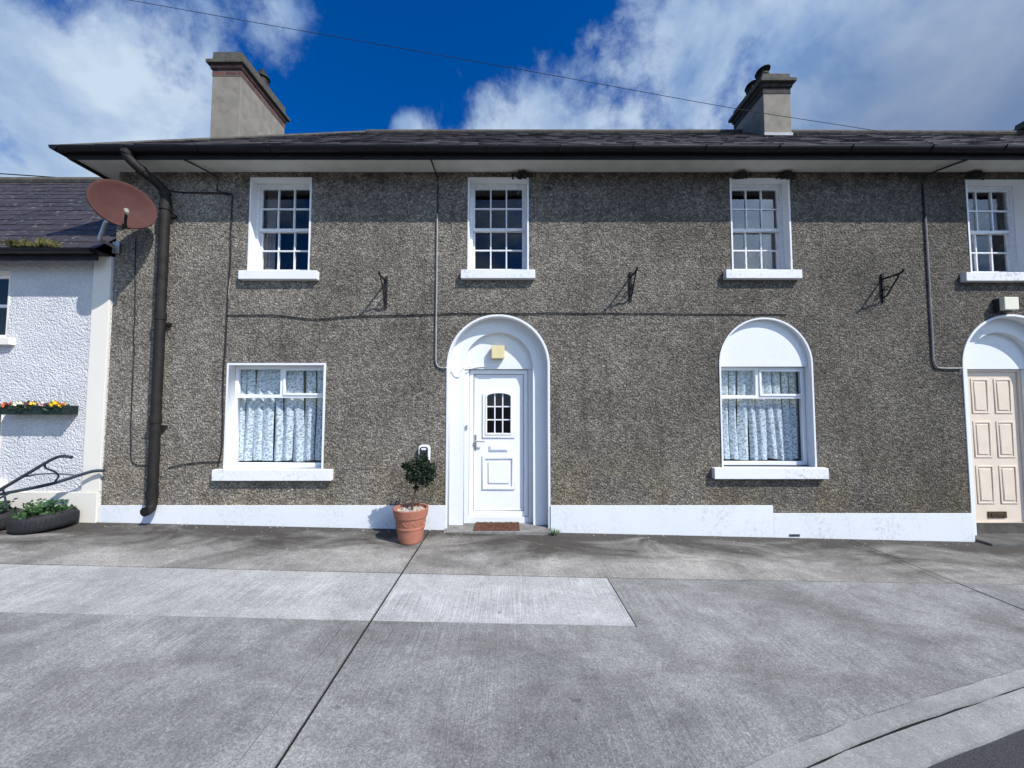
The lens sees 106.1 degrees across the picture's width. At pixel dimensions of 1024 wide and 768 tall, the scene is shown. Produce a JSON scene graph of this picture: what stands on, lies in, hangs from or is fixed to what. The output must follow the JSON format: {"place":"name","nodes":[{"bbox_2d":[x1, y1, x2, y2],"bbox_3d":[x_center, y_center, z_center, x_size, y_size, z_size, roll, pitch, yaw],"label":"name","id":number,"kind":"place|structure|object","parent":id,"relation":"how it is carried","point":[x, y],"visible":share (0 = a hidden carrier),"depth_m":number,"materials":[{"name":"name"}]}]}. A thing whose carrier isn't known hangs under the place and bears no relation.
{"place":"outdoors","nodes":[
{"label":"outdoors","id":0,"kind":"place"},
{"bbox_2d":[0,173,50,176],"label":"overhead wire","id":1,"kind":"object","parent":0,"point":[24,175],"visible":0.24,"depth_m":9.01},
{"bbox_2d":[0,613,345,767],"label":"pavement","id":2,"kind":"structure","parent":0,"point":[100,691],"depth_m":2.25,"materials":[{"name":"concrete"}]},
{"bbox_2d":[0,564,399,621],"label":"pavement","id":3,"kind":"structure","parent":0,"point":[147,591],"depth_m":3.33,"materials":[{"name":"concrete"}]},
{"bbox_2d":[0,522,428,573],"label":"pavement","id":4,"kind":"structure","parent":0,"point":[192,546],"depth_m":4.31,"materials":[{"name":"concrete"}]},
{"bbox_2d":[0,498,21,529],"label":"tyre planter","id":5,"kind":"object","parent":4,"relation":"on","point":[5,517],"visible":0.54,"depth_m":4.73,"materials":[{"name":"rubber"}]},
{"bbox_2d":[6,498,79,534],"bbox_3d":[-5.850,1.615,4.825,0.583,0.417,0.583,0,-3,0],"label":"tyre planter","id":6,"kind":"object","parent":4,"relation":"on","point":[40,516],"visible":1,"depth_m":4.67,"materials":[{"name":"rubber"}]},
{"bbox_2d":[0,455,104,513],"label":"garden plough","id":7,"kind":"object","parent":4,"relation":"on","point":[26,474],"visible":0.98,"depth_m":4.82,"materials":[{"name":"paint"}]},
{"bbox_2d":[393,453,437,544],"bbox_3d":[-1.172,1.371,4.672,0.532,1.057,0.426,0,-3,0],"label":"potted shrub","id":8,"kind":"object","parent":4,"relation":"on","point":[410,519],"visible":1,"depth_m":4.60,"materials":[{"name":"orange ceramic"}]},
{"bbox_2d":[235,620,368,767],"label":"pavement","id":9,"kind":"structure","parent":0,"point":[270,745],"depth_m":2.14,"materials":[{"name":"concrete"}]},
{"bbox_2d":[372,574,634,626],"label":"pavement","id":10,"kind":"structure","parent":0,"point":[485,599],"depth_m":3.29,"materials":[{"name":"white concrete"}]},
{"bbox_2d":[0,0,1023,226],"label":"sky","id":11,"kind":"structure","parent":0,"point":[72,71],"materials":[{"name":"blue"}]},
{"bbox_2d":[275,531,1023,767],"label":"ground base","id":12,"kind":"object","parent":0,"point":[812,765],"visible":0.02,"depth_m":2.13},
{"bbox_2d":[0,177,116,522],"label":"cottage","id":13,"kind":"structure","parent":12,"relation":"on","point":[56,305],"depth_m":5.23,"materials":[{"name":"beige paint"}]},
{"bbox_2d":[0,402,7,487],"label":"casement window","id":14,"kind":"structure","parent":13,"relation":"in","point":[3,482],"depth_m":5.16,"materials":[{"name":"beige paint"}]},
{"bbox_2d":[0,271,15,344],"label":"casement window","id":15,"kind":"structure","parent":13,"relation":"in","point":[4,340],"depth_m":5.26,"materials":[{"name":"beige paint"}]},
{"bbox_2d":[0,237,61,246],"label":"moss tuft","id":16,"kind":"object","parent":13,"relation":"on","point":[41,242],"visible":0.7,"depth_m":4.98,"materials":[{"name":"green plant"}]},
{"bbox_2d":[0,400,78,414],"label":"flower box","id":17,"kind":"object","parent":13,"relation":"attached to","point":[28,407],"visible":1,"depth_m":5.01,"materials":[{"name":"plastic"}]},
{"bbox_2d":[48,52,862,538],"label":"terraced house","id":18,"kind":"structure","parent":12,"relation":"on","point":[274,360],"depth_m":5.26,"materials":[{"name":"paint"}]},
{"bbox_2d":[86,179,157,252],"bbox_3d":[-5.083,-2.197,4.942,0.773,0.788,0.696,0,-3,0],"label":"satellite dish","id":19,"kind":"object","parent":18,"relation":"attached to","point":[123,205],"visible":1,"depth_m":4.91,"materials":[{"name":"paint"}]},
{"bbox_2d":[211,363,333,480],"bbox_3d":[-3.174,0.502,5.268,1.572,1.566,0.324,0,-3,0],"label":"casement window","id":20,"kind":"structure","parent":18,"relation":"in","point":[233,470],"depth_m":5.37,"materials":[{"name":"white fabric"}]},
{"bbox_2d":[238,177,318,280],"bbox_3d":[-3.175,-2.138,5.438,1.060,1.455,0.395,0,-3,0],"label":"sash window","id":21,"kind":"structure","parent":18,"relation":"in","point":[255,259],"depth_m":5.44,"materials":[{"name":"white paint"}]},
{"bbox_2d":[378,271,387,307],"bbox_3d":[-1.720,-1.263,5.114,0.030,0.440,0.310,0,-3,0],"label":"basket bracket","id":22,"kind":"object","parent":18,"relation":"attached to","point":[385,279],"visible":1,"depth_m":5.23,"materials":[{"name":"metal"}]},
{"bbox_2d":[418,445,430,459],"bbox_3d":[-1.169,0.980,5.123,0.157,0.340,0.066,0,-3,0],"label":"key safe","id":23,"kind":"object","parent":18,"relation":"attached to","point":[424,449],"visible":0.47,"depth_m":5.10,"materials":[{"name":"white plastic"}]},
{"bbox_2d":[474,521,519,530],"bbox_3d":[-0.200,1.898,5.148,0.600,0.030,0.306,0,-3,0],"label":"doormat","id":24,"kind":"object","parent":18,"relation":"on","point":[496,526],"visible":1,"depth_m":5.11,"materials":[{"name":"brown fabric"}]},
{"bbox_2d":[491,345,504,358],"bbox_3d":[-0.195,-0.443,5.381,0.180,0.180,0.094,0,-3,0],"label":"wall lamp","id":25,"kind":"object","parent":18,"relation":"attached to","point":[497,351],"visible":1,"depth_m":5.34,"materials":[{"name":"plastic"}]},
{"bbox_2d":[461,177,534,279],"bbox_3d":[-0.190,-2.146,5.378,1.008,1.445,0.275,0,-3,0],"label":"sash window","id":26,"kind":"structure","parent":18,"relation":"in","point":[490,184],"depth_m":5.43,"materials":[{"name":"white paint"}]},
{"bbox_2d":[474,375,523,509],"bbox_3d":[-0.188,0.817,5.430,0.698,1.901,0.120,0,-3,0],"label":"front door","id":27,"kind":"structure","parent":18,"relation":"in","point":[498,399],"depth_m":5.44,"materials":[{"name":"plastic"}]},
{"bbox_2d":[511,171,532,179],"bbox_3d":[0.141,-2.885,5.317,0.309,0.108,0.087,0,-3,0],"label":"martin nest","id":28,"kind":"object","parent":18,"relation":"attached to","point":[524,174],"visible":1,"depth_m":5.31,"materials":[{"name":"brown soil"}]},
{"bbox_2d":[629,267,637,300],"bbox_3d":[1.623,-1.343,5.118,0.030,0.400,0.310,0,-3,0],"label":"basket bracket","id":29,"kind":"object","parent":18,"relation":"attached to","point":[631,285],"visible":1,"depth_m":5.24,"materials":[{"name":"metal"}]},
{"bbox_2d":[732,171,751,179],"bbox_3d":[3.187,-2.883,5.317,0.275,0.099,0.089,0,-3,0],"label":"martin nest","id":30,"kind":"object","parent":18,"relation":"attached to","point":[740,175],"visible":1,"depth_m":5.31,"materials":[{"name":"brown soil"}]},
{"bbox_2d":[723,178,801,279],"bbox_3d":[3.415,-2.138,5.438,1.030,1.435,0.395,0,-3,0],"label":"sash window","id":31,"kind":"structure","parent":18,"relation":"in","point":[774,194],"depth_m":5.45,"materials":[{"name":"white paint"}]},
{"bbox_2d":[712,317,828,478],"bbox_3d":[3.425,0.180,5.286,1.505,2.166,0.327,0,-3,0],"label":"casement window","id":32,"kind":"structure","parent":18,"relation":"in","point":[758,347],"depth_m":5.30,"materials":[{"name":"white fabric"}]},
{"bbox_2d":[775,171,794,179],"bbox_3d":[3.789,-2.881,5.320,0.274,0.107,0.092,0,-3,0],"label":"martin nest","id":33,"kind":"object","parent":18,"relation":"attached to","point":[788,174],"visible":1,"depth_m":5.31,"materials":[{"name":"brown soil"}]},
{"bbox_2d":[732,121,1023,546],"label":"terraced house","id":34,"kind":"structure","parent":12,"relation":"on","point":[932,361],"depth_m":5.27,"materials":[{"name":"paint"}]},
{"bbox_2d":[130,0,970,153],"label":"overhead wire","id":35,"kind":"object","parent":34,"relation":"attached to","point":[536,72],"visible":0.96,"depth_m":5.06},
{"bbox_2d":[880,269,904,301],"bbox_3d":[5.070,-1.318,5.117,0.030,0.390,0.310,0,-3,0],"label":"basket bracket","id":36,"kind":"object","parent":34,"relation":"attached to","point":[883,290],"visible":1,"depth_m":5.22,"materials":[{"name":"metal"}]},
{"bbox_2d":[965,171,985,179],"bbox_3d":[6.421,-2.883,5.320,0.287,0.117,0.090,0,-3,0],"label":"martin nest","id":37,"kind":"object","parent":34,"relation":"attached to","point":[974,175],"visible":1,"depth_m":5.31,"materials":[{"name":"brown soil"}]},
{"bbox_2d":[960,180,1023,281],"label":"sash window","id":38,"kind":"structure","parent":34,"relation":"in","point":[1012,190],"depth_m":5.43,"materials":[{"name":"white paint"}]},
{"bbox_2d":[967,372,1023,521],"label":"front door","id":39,"kind":"structure","parent":34,"relation":"in","point":[993,403],"depth_m":5.42,"materials":[{"name":"beige wood"}]},
{"bbox_2d":[993,297,1018,312],"bbox_3d":[6.675,-1.068,5.200,0.200,0.190,0.119,0,-3,0],"label":"wall lamp","id":40,"kind":"object","parent":34,"relation":"attached to","point":[1005,304],"visible":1,"depth_m":5.15,"materials":[{"name":"plastic"}]},
{"bbox_2d":[745,669,1023,767],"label":"kerb","id":41,"kind":"structure","parent":12,"relation":"on","point":[806,753],"depth_m":2.10,"materials":[{"name":"concrete"}]},
{"bbox_2d":[810,688,1023,767],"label":"kerb channel","id":42,"kind":"object","parent":12,"relation":"on","point":[927,744],"visible":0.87,"depth_m":2.01,"materials":[{"name":"concrete"}]},
{"bbox_2d":[278,579,1023,767],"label":"pavement","id":43,"kind":"structure","parent":0,"point":[699,673],"depth_m":2.42,"materials":[{"name":"concrete"}]},
{"bbox_2d":[403,530,946,582],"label":"pavement","id":44,"kind":"structure","parent":0,"point":[608,556],"depth_m":4.28,"materials":[{"name":"concrete"}]},
{"bbox_2d":[549,529,560,535],"bbox_3d":[0.555,1.917,4.988,0.180,0.081,0.194,0,-3,0],"label":"weed","id":45,"kind":"object","parent":44,"relation":"on","point":[554,532],"visible":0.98,"depth_m":5.00,"materials":[{"name":"green plant"}]},
{"bbox_2d":[842,539,1023,584],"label":"pavement","id":46,"kind":"structure","parent":0,"point":[975,562],"depth_m":4.48,"materials":[{"name":"concrete"}]},
{"bbox_2d":[5,523,1002,727],"bbox_3d":[0.269,1.875,3.535,11.329,0.256,3.093,0,-3,0],"label":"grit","id":47,"kind":"object","parent":46,"relation":"on","point":[460,534],"visible":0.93,"depth_m":4.96,"materials":[{"name":"grey gravel"}]},
{"bbox_2d":[928,729,1023,767],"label":"road","id":48,"kind":"structure","parent":0,"point":[1006,751],"depth_m":1.93,"materials":[{"name":"grey asphalt"}]},
{"bbox_2d":[960,584,1023,609],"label":"pavement","id":49,"kind":"structure","parent":0,"point":[1012,595],"depth_m":3.67,"materials":[{"name":"concrete"}]}
]}

